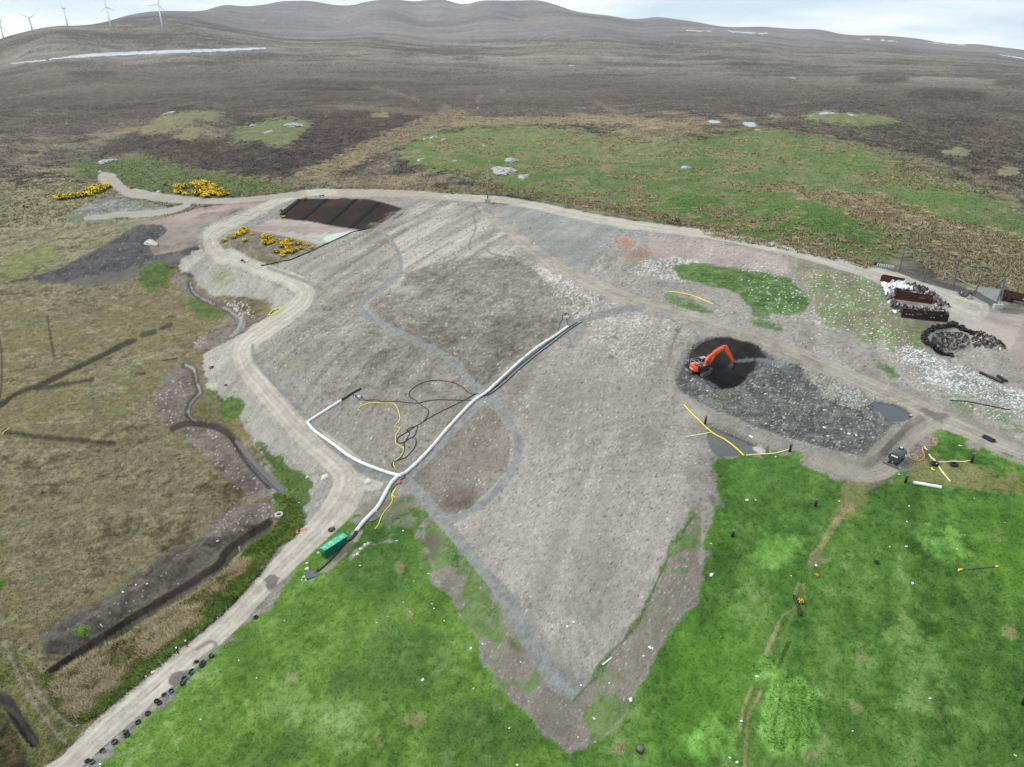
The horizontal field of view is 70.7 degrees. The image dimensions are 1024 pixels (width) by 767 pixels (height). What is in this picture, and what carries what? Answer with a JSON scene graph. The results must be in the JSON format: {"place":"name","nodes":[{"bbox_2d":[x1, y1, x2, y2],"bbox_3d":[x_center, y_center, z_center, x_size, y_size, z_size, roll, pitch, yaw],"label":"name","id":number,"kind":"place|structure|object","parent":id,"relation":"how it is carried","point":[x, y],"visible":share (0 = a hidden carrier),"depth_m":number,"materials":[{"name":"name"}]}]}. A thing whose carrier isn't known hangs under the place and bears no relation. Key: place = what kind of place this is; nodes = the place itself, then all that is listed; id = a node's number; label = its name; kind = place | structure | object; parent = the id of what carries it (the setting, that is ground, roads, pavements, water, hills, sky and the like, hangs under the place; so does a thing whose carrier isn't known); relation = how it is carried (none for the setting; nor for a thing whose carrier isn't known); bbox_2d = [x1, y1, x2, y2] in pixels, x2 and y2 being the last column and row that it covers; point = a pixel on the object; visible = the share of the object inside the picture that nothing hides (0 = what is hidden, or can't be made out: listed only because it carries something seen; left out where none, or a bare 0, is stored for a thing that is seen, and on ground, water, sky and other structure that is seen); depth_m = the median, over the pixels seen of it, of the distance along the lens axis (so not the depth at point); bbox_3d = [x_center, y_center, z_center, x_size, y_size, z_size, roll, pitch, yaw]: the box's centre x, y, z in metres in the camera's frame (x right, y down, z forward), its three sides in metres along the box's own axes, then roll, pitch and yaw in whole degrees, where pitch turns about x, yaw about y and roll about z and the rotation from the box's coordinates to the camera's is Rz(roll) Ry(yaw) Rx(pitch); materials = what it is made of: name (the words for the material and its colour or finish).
{"place":"outdoors","nodes":[
{"label":"outdoors","id":0,"kind":"place"},
{"bbox_2d":[0,223,304,766],"bbox_3d":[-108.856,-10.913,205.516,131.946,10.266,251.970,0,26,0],"label":"peat bank","id":1,"kind":"structure","parent":0,"point":[181,572],"depth_m":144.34,"materials":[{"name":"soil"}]},
{"bbox_2d":[73,623,91,637],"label":"bush","id":2,"kind":"object","parent":1,"relation":"on","point":[81,630],"visible":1,"depth_m":108.90,"materials":[{"name":"green plant"}]},
{"bbox_2d":[144,239,157,245],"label":"boulder","id":3,"kind":"object","parent":1,"relation":"on","point":[150,242],"visible":1,"depth_m":287.46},
{"bbox_2d":[2,207,646,744],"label":"path","id":4,"kind":"structure","parent":0,"point":[556,677],"depth_m":132.18,"materials":[{"name":"gravel"}]},
{"bbox_2d":[353,394,360,400],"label":"wellhead","id":5,"kind":"object","parent":4,"relation":"on","point":[357,397],"visible":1,"depth_m":156.46,"materials":[{"name":"plastic"}]},
{"bbox_2d":[485,322,577,394],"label":"black pipe","id":6,"kind":"object","parent":4,"relation":"on","point":[528,358],"visible":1,"depth_m":159.41,"materials":[{"name":"plastic"}]},
{"bbox_2d":[483,321,581,395],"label":"black pipe","id":7,"kind":"object","parent":4,"relation":"on","point":[531,359],"visible":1,"depth_m":158.62,"materials":[{"name":"plastic"}]},
{"bbox_2d":[562,312,568,318],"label":"wellhead","id":8,"kind":"object","parent":4,"relation":"on","point":[565,316],"visible":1,"depth_m":174.59,"materials":[{"name":"concrete"}]},
{"bbox_2d":[280,198,404,230],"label":"lagoon bank","id":9,"kind":"structure","parent":0,"point":[329,209],"depth_m":317.99,"materials":[{"name":"soil"}]},
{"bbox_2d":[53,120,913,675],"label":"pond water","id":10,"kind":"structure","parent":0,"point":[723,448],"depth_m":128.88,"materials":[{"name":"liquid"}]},
{"bbox_2d":[0,89,1023,766],"bbox_3d":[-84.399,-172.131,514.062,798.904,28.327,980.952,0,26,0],"label":"grassland","id":11,"kind":"structure","parent":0,"point":[762,303],"depth_m":98.14,"materials":[{"name":"green plant"}]},
{"bbox_2d":[37,491,306,725],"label":"rushes","id":12,"kind":"object","parent":11,"relation":"on","point":[132,679],"visible":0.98,"depth_m":109.24,"materials":[{"name":"plant"}]},
{"bbox_2d":[275,511,282,518],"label":"manhole ring","id":13,"kind":"object","parent":11,"relation":"on","point":[278,515],"visible":1,"depth_m":131.90,"materials":[{"name":"concrete"}]},
{"bbox_2d":[283,122,304,126],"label":"rock","id":14,"kind":"object","parent":11,"relation":"on","point":[293,124],"visible":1,"depth_m":577.50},
{"bbox_2d":[305,568,318,579],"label":"drain cover","id":15,"kind":"object","parent":11,"relation":"on","point":[310,574],"visible":1,"depth_m":114.35,"materials":[{"name":"grey concrete"}]},
{"bbox_2d":[314,541,348,572],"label":"black pipe","id":16,"kind":"object","parent":11,"relation":"on","point":[331,558],"visible":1,"depth_m":117.36,"materials":[{"name":"plastic"}]},
{"bbox_2d":[320,533,346,557],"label":"green container","id":17,"kind":"object","parent":11,"relation":"on","point":[335,544],"visible":1,"depth_m":118.42,"materials":[{"name":"paint"}]},
{"bbox_2d":[491,166,516,175],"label":"rock","id":18,"kind":"object","parent":11,"relation":"on","point":[498,170],"visible":1,"depth_m":384.58,"materials":[{"name":"stone"}]},
{"bbox_2d":[504,158,518,161],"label":"rock","id":19,"kind":"object","parent":11,"relation":"on","point":[510,159],"visible":1,"depth_m":406.83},
{"bbox_2d":[518,174,528,179],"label":"rock","id":20,"kind":"object","parent":11,"relation":"on","point":[522,176],"visible":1,"depth_m":374.35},
{"bbox_2d":[636,745,643,753],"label":"vent cover","id":21,"kind":"object","parent":11,"relation":"on","point":[640,749],"visible":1,"depth_m":85.39,"materials":[{"name":"plastic"}]},
{"bbox_2d":[400,125,1023,269],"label":"hill grass","id":22,"kind":"structure","parent":11,"relation":"on","point":[868,243],"depth_m":310.34,"materials":[{"name":"plant"}]},
{"bbox_2d":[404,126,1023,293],"bbox_3d":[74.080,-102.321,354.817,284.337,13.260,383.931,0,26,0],"label":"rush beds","id":23,"kind":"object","parent":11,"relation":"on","point":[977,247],"visible":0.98,"depth_m":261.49,"materials":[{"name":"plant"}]},
{"bbox_2d":[746,449,788,455],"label":"cream pipe","id":24,"kind":"object","parent":11,"relation":"on","point":[767,453],"visible":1,"depth_m":117.48,"materials":[{"name":"plastic"}]},
{"bbox_2d":[757,655,821,751],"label":"nettles","id":25,"kind":"object","parent":11,"relation":"on","point":[782,707],"visible":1,"depth_m":85.89,"materials":[{"name":"plant"}]},
{"bbox_2d":[793,594,801,615],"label":"black pipe","id":26,"kind":"object","parent":11,"relation":"on","point":[797,604],"visible":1,"depth_m":94.76,"materials":[{"name":"plastic"}]},
{"bbox_2d":[818,112,835,114],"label":"rock","id":27,"kind":"object","parent":11,"relation":"on","point":[825,113],"visible":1,"depth_m":553.77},
{"bbox_2d":[913,481,941,488],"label":"white pipe","id":28,"kind":"object","parent":11,"relation":"on","point":[927,484],"visible":1,"depth_m":109.52,"materials":[{"name":"plastic"}]},
{"bbox_2d":[931,461,939,465],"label":"tyre","id":29,"kind":"object","parent":11,"relation":"on","point":[933,463],"visible":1,"depth_m":113.88,"materials":[{"name":"rubber"}]},
{"bbox_2d":[928,454,950,481],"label":"cream pipe","id":30,"kind":"object","parent":11,"relation":"on","point":[932,458],"visible":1,"depth_m":112.78,"materials":[{"name":"plastic"}]},
{"bbox_2d":[938,460,969,462],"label":"cream pipe","id":31,"kind":"object","parent":11,"relation":"on","point":[953,461],"visible":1,"depth_m":114.61,"materials":[{"name":"plastic"}]},
{"bbox_2d":[950,461,958,466],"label":"tyre","id":32,"kind":"object","parent":11,"relation":"on","point":[954,464],"visible":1,"depth_m":113.62,"materials":[{"name":"rubber"}]},
{"bbox_2d":[947,272,974,287],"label":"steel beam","id":33,"kind":"structure","parent":11,"relation":"on","point":[961,280],"depth_m":199.09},
{"bbox_2d":[970,453,975,462],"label":"vent post","id":34,"kind":"object","parent":11,"relation":"on","point":[972,458],"visible":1,"depth_m":113.97,"materials":[{"name":"black plastic"}]},
{"bbox_2d":[957,565,998,570],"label":"pipe","id":35,"kind":"object","parent":11,"relation":"on","point":[959,569],"visible":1,"depth_m":97.32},
{"bbox_2d":[0,20,1023,766],"bbox_3d":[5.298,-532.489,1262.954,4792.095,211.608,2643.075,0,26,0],"label":"moorland","id":36,"kind":"structure","parent":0,"point":[360,72],"depth_m":505.39,"materials":[{"name":"plant"}]},
{"bbox_2d":[0,17,6,39],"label":"wind turbine","id":37,"kind":"object","parent":36,"relation":"on","point":[1,28],"visible":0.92,"depth_m":2056.07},
{"bbox_2d":[17,12,35,31],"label":"wind turbine","id":38,"kind":"object","parent":36,"relation":"on","point":[29,21],"visible":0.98,"depth_m":2042.74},
{"bbox_2d":[52,193,62,199],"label":"gorse bush","id":39,"kind":"object","parent":36,"relation":"on","point":[56,196],"visible":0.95,"depth_m":371.91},
{"bbox_2d":[60,193,67,199],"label":"gorse bush","id":40,"kind":"object","parent":36,"relation":"on","point":[63,196],"visible":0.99,"depth_m":372.37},
{"bbox_2d":[60,3,68,27],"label":"wind turbine","id":41,"kind":"object","parent":36,"relation":"on","point":[65,16],"visible":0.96,"depth_m":2041.69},
{"bbox_2d":[66,192,75,198],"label":"gorse bush","id":42,"kind":"object","parent":36,"relation":"on","point":[71,194],"visible":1,"depth_m":373.10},
{"bbox_2d":[75,191,86,196],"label":"gorse bush","id":43,"kind":"object","parent":36,"relation":"on","point":[80,194],"visible":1,"depth_m":373.57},
{"bbox_2d":[84,191,93,195],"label":"gorse bush","id":44,"kind":"object","parent":36,"relation":"on","point":[88,193],"visible":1,"depth_m":374.56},
{"bbox_2d":[88,188,101,193],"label":"gorse bush","id":45,"kind":"object","parent":36,"relation":"on","point":[95,190],"visible":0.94,"depth_m":379.53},
{"bbox_2d":[94,185,106,190],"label":"gorse bush","id":46,"kind":"object","parent":36,"relation":"on","point":[102,188],"visible":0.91,"depth_m":382.88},
{"bbox_2d":[101,183,111,187],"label":"gorse bush","id":47,"kind":"object","parent":36,"relation":"on","point":[106,185],"visible":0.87,"depth_m":390.76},
{"bbox_2d":[98,158,117,163],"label":"rock","id":48,"kind":"object","parent":36,"relation":"on","point":[104,161],"visible":1,"depth_m":469.25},
{"bbox_2d":[100,1,116,29],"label":"wind turbine","id":49,"kind":"object","parent":36,"relation":"on","point":[108,15],"visible":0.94,"depth_m":2036.92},
{"bbox_2d":[48,555,253,719],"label":"pale rushes","id":50,"kind":"object","parent":36,"relation":"on","point":[89,667],"visible":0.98,"depth_m":106.26,"materials":[{"name":"plant"}]},
{"bbox_2d":[149,0,163,28],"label":"wind turbine","id":51,"kind":"object","parent":36,"relation":"on","point":[159,13],"visible":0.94,"depth_m":2034.49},
{"bbox_2d":[173,188,184,193],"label":"gorse bush","id":52,"kind":"object","parent":36,"relation":"on","point":[180,190],"visible":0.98,"depth_m":371.06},
{"bbox_2d":[176,183,186,188],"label":"gorse bush","id":53,"kind":"object","parent":36,"relation":"on","point":[182,185],"visible":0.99,"depth_m":382.49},
{"bbox_2d":[190,189,203,194],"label":"gorse bush","id":54,"kind":"object","parent":36,"relation":"on","point":[198,191],"visible":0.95,"depth_m":364.30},
{"bbox_2d":[193,182,207,189],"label":"gorse bush","id":55,"kind":"object","parent":36,"relation":"on","point":[198,186],"visible":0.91,"depth_m":375.48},
{"bbox_2d":[199,193,209,197],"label":"gorse bush","id":56,"kind":"object","parent":36,"relation":"on","point":[205,195],"visible":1,"depth_m":357.53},
{"bbox_2d":[207,189,217,195],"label":"gorse bush","id":57,"kind":"object","parent":36,"relation":"on","point":[212,192],"visible":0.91,"depth_m":360.86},
{"bbox_2d":[215,187,224,191],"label":"gorse bush","id":58,"kind":"object","parent":36,"relation":"on","point":[220,189],"visible":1,"depth_m":367.74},
{"bbox_2d":[216,191,224,196],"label":"gorse bush","id":59,"kind":"object","parent":36,"relation":"on","point":[219,193],"visible":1,"depth_m":356.76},
{"bbox_2d":[0,91,1023,226],"bbox_3d":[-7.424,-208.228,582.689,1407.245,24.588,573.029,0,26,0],"label":"heather","id":60,"kind":"object","parent":36,"relation":"on","point":[821,108],"visible":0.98,"depth_m":475.96,"materials":[{"name":"plant"}]},
{"bbox_2d":[876,263,893,269],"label":"pallet stack","id":61,"kind":"object","parent":36,"relation":"on","point":[884,266],"visible":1,"depth_m":215.19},
{"bbox_2d":[898,244,1007,308],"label":"litter net","id":62,"kind":"object","parent":36,"relation":"on","point":[975,293],"visible":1,"depth_m":190.48,"materials":[{"name":"metal"}]},
{"bbox_2d":[0,0,1023,49],"label":"sky","id":63,"kind":"structure","parent":0,"point":[998,23],"materials":[{"name":"white"}]},
{"bbox_2d":[13,30,1023,63],"bbox_3d":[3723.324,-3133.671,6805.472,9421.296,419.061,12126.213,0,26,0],"label":"loch","id":64,"kind":"structure","parent":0,"point":[152,52],"depth_m":1546.38,"materials":[{"name":"liquid"}]},
{"bbox_2d":[47,172,1023,766],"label":"road","id":65,"kind":"structure","parent":0,"point":[337,510],"depth_m":156.25,"materials":[{"name":"gravel"}]},
{"bbox_2d":[485,165,490,202],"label":"weather mast","id":66,"kind":"object","parent":65,"relation":"on","point":[487,199],"visible":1,"depth_m":320.21,"materials":[{"name":"metal"}]},
{"bbox_2d":[880,274,904,281],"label":"skip","id":67,"kind":"object","parent":65,"relation":"on","point":[886,278],"visible":0.63,"depth_m":198.69,"materials":[{"name":"brown paint"}]},
{"bbox_2d":[883,446,906,468],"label":"fuel tank","id":68,"kind":"object","parent":65,"relation":"on","point":[897,455],"visible":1,"depth_m":113.95,"materials":[{"name":"grey plastic"}]},
{"bbox_2d":[883,282,1005,349],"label":"scrap","id":69,"kind":"object","parent":65,"relation":"on","point":[986,341],"visible":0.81,"depth_m":177.60,"materials":[{"name":"metal"}]},
{"bbox_2d":[881,281,895,294],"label":"plastic sheet","id":70,"kind":"object","parent":69,"relation":"on","point":[885,285],"visible":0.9,"depth_m":191.95,"materials":[{"name":"plastic"}]},
{"bbox_2d":[890,279,904,288],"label":"plastic sheet","id":71,"kind":"object","parent":70,"relation":"on","point":[897,284],"visible":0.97,"depth_m":191.82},
{"bbox_2d":[901,282,912,289],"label":"plastic sheet","id":72,"kind":"object","parent":71,"relation":"on","point":[906,286],"visible":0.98,"depth_m":189.00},
{"bbox_2d":[68,195,1023,766],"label":"landfill slope","id":73,"kind":"structure","parent":0,"point":[518,559],"depth_m":146.90,"materials":[{"name":"gravel"}]},
{"bbox_2d":[267,306,283,316],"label":"yellow hose","id":74,"kind":"object","parent":73,"relation":"on","point":[282,307],"visible":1,"depth_m":220.33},
{"bbox_2d":[280,239,288,244],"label":"gorse bush","id":75,"kind":"object","parent":73,"relation":"on","point":[285,241],"visible":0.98,"depth_m":264.60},
{"bbox_2d":[295,240,303,244],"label":"gorse bush","id":76,"kind":"object","parent":73,"relation":"on","point":[300,242],"visible":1,"depth_m":265.80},
{"bbox_2d":[307,399,341,421],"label":"lagged pipe","id":77,"kind":"object","parent":73,"relation":"on","point":[324,410],"visible":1,"depth_m":156.72,"materials":[{"name":"plastic"}]},
{"bbox_2d":[321,473,328,479],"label":"boulder","id":78,"kind":"object","parent":73,"relation":"on","point":[324,476],"visible":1,"depth_m":137.91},
{"bbox_2d":[342,388,360,400],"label":"black pipe","id":79,"kind":"object","parent":73,"relation":"on","point":[350,394],"visible":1,"depth_m":158.74,"materials":[{"name":"plastic"}]},
{"bbox_2d":[306,421,401,477],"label":"lagged pipe","id":80,"kind":"object","parent":73,"relation":"on","point":[313,429],"visible":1,"depth_m":140.93,"materials":[{"name":"plastic"}]},
{"bbox_2d":[355,472,404,530],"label":"lagged pipe","id":81,"kind":"object","parent":73,"relation":"on","point":[376,507],"visible":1,"depth_m":128.25,"materials":[{"name":"plastic"}]},
{"bbox_2d":[358,402,403,468],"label":"yellow hose","id":82,"kind":"object","parent":73,"relation":"on","point":[395,424],"visible":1,"depth_m":147.70,"materials":[{"name":"rubber"}]},
{"bbox_2d":[375,488,396,528],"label":"yellow hose","id":83,"kind":"object","parent":73,"relation":"on","point":[385,510],"visible":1,"depth_m":126.62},
{"bbox_2d":[393,426,413,461],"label":"black hose","id":84,"kind":"object","parent":73,"relation":"on","point":[404,444],"visible":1,"depth_m":141.70,"materials":[{"name":"plastic"}]},
{"bbox_2d":[361,396,484,402],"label":"black hose","id":85,"kind":"object","parent":73,"relation":"on","point":[411,402],"visible":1,"depth_m":152.61,"materials":[{"name":"plastic"}]},
{"bbox_2d":[391,393,477,467],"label":"black hose","id":86,"kind":"object","parent":73,"relation":"on","point":[422,422],"visible":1,"depth_m":145.39,"materials":[{"name":"plastic"}]},
{"bbox_2d":[408,380,472,420],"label":"black hose","id":87,"kind":"object","parent":73,"relation":"on","point":[433,380],"visible":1,"depth_m":155.35,"materials":[{"name":"plastic"}]},
{"bbox_2d":[404,325,568,473],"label":"lagged pipe","id":88,"kind":"object","parent":73,"relation":"on","point":[426,452],"visible":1,"depth_m":149.20,"materials":[{"name":"plastic"}]},
{"bbox_2d":[95,213,1021,760],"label":"stones","id":89,"kind":"object","parent":73,"relation":"on","point":[569,375],"visible":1,"depth_m":164.48,"materials":[{"name":"stone"}]},
{"bbox_2d":[95,213,1023,758],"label":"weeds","id":90,"kind":"object","parent":73,"relation":"on","point":[565,377],"visible":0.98,"depth_m":163.64,"materials":[{"name":"plant"}]},
{"bbox_2d":[669,291,712,303],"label":"yellow pipe","id":91,"kind":"object","parent":73,"relation":"on","point":[691,295],"visible":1,"depth_m":184.04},
{"bbox_2d":[684,404,744,455],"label":"yellow pipe","id":92,"kind":"object","parent":73,"relation":"on","point":[712,432],"visible":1,"depth_m":123.94,"materials":[{"name":"plastic"}]},
{"bbox_2d":[741,265,1022,416],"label":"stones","id":93,"kind":"object","parent":73,"relation":"on","point":[919,352],"visible":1,"depth_m":146.82,"materials":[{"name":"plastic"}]},
{"bbox_2d":[894,290,933,303],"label":"container","id":94,"kind":"object","parent":73,"relation":"on","point":[914,297],"visible":1,"depth_m":182.31,"materials":[{"name":"metal"}]},
{"bbox_2d":[901,308,926,319],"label":"container","id":95,"kind":"object","parent":73,"relation":"on","point":[913,313],"visible":1,"depth_m":170.77,"materials":[{"name":"metal"}]},
{"bbox_2d":[909,438,937,460],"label":"orange hose","id":96,"kind":"object","parent":73,"relation":"on","point":[923,452],"visible":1,"depth_m":116.47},
{"bbox_2d":[923,311,948,321],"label":"container","id":97,"kind":"object","parent":73,"relation":"on","point":[941,316],"visible":0.94,"depth_m":169.34,"materials":[{"name":"metal"}]},
{"bbox_2d":[950,400,1010,409],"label":"black pipe","id":98,"kind":"object","parent":73,"relation":"on","point":[980,404],"visible":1,"depth_m":130.93,"materials":[{"name":"plastic"}]},
{"bbox_2d":[979,371,1003,382],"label":"black pipe","id":99,"kind":"object","parent":73,"relation":"on","point":[991,377],"visible":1,"depth_m":141.07,"materials":[{"name":"plastic"}]},
{"bbox_2d":[996,374,1007,381],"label":"black pipe","id":100,"kind":"object","parent":73,"relation":"on","point":[1001,378],"visible":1,"depth_m":140.54,"materials":[{"name":"plastic"}]},
{"bbox_2d":[76,0,1023,61],"bbox_3d":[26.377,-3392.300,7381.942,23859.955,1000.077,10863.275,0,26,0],"label":"hills","id":101,"kind":"structure","parent":0,"point":[446,22],"depth_m":3629.17,"materials":[{"name":"plant"}]},
{"bbox_2d":[142,200,1023,366],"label":"yard","id":102,"kind":"structure","parent":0,"point":[185,230],"depth_m":291.43,"materials":[{"name":"gravel"}]},
{"bbox_2d":[261,228,367,265],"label":"black edging","id":103,"kind":"object","parent":102,"relation":"on","point":[313,249],"visible":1,"depth_m":261.93,"materials":[{"name":"plastic"}]},
{"bbox_2d":[1000,289,1023,301],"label":"container","id":104,"kind":"object","parent":102,"relation":"on","point":[1008,296],"visible":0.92,"depth_m":183.60,"materials":[{"name":"metal"}]},
{"bbox_2d":[677,332,972,454],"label":"waste ground","id":105,"kind":"structure","parent":0,"point":[747,358],"depth_m":135.41,"materials":[{"name":"gravel"}]},
{"bbox_2d":[689,345,735,377],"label":"excavator","id":106,"kind":"object","parent":105,"relation":"on","point":[701,367],"visible":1,"depth_m":144.19,"materials":[{"name":"metal"}]},
{"bbox_2d":[677,337,895,452],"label":"rubble","id":107,"kind":"object","parent":105,"relation":"on","point":[793,408],"visible":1,"depth_m":133.46,"materials":[{"name":"stone"}]},
{"bbox_2d":[932,331,969,350],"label":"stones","id":108,"kind":"object","parent":105,"relation":"on","point":[948,341],"visible":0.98,"depth_m":162.61,"materials":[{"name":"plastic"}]}
]}

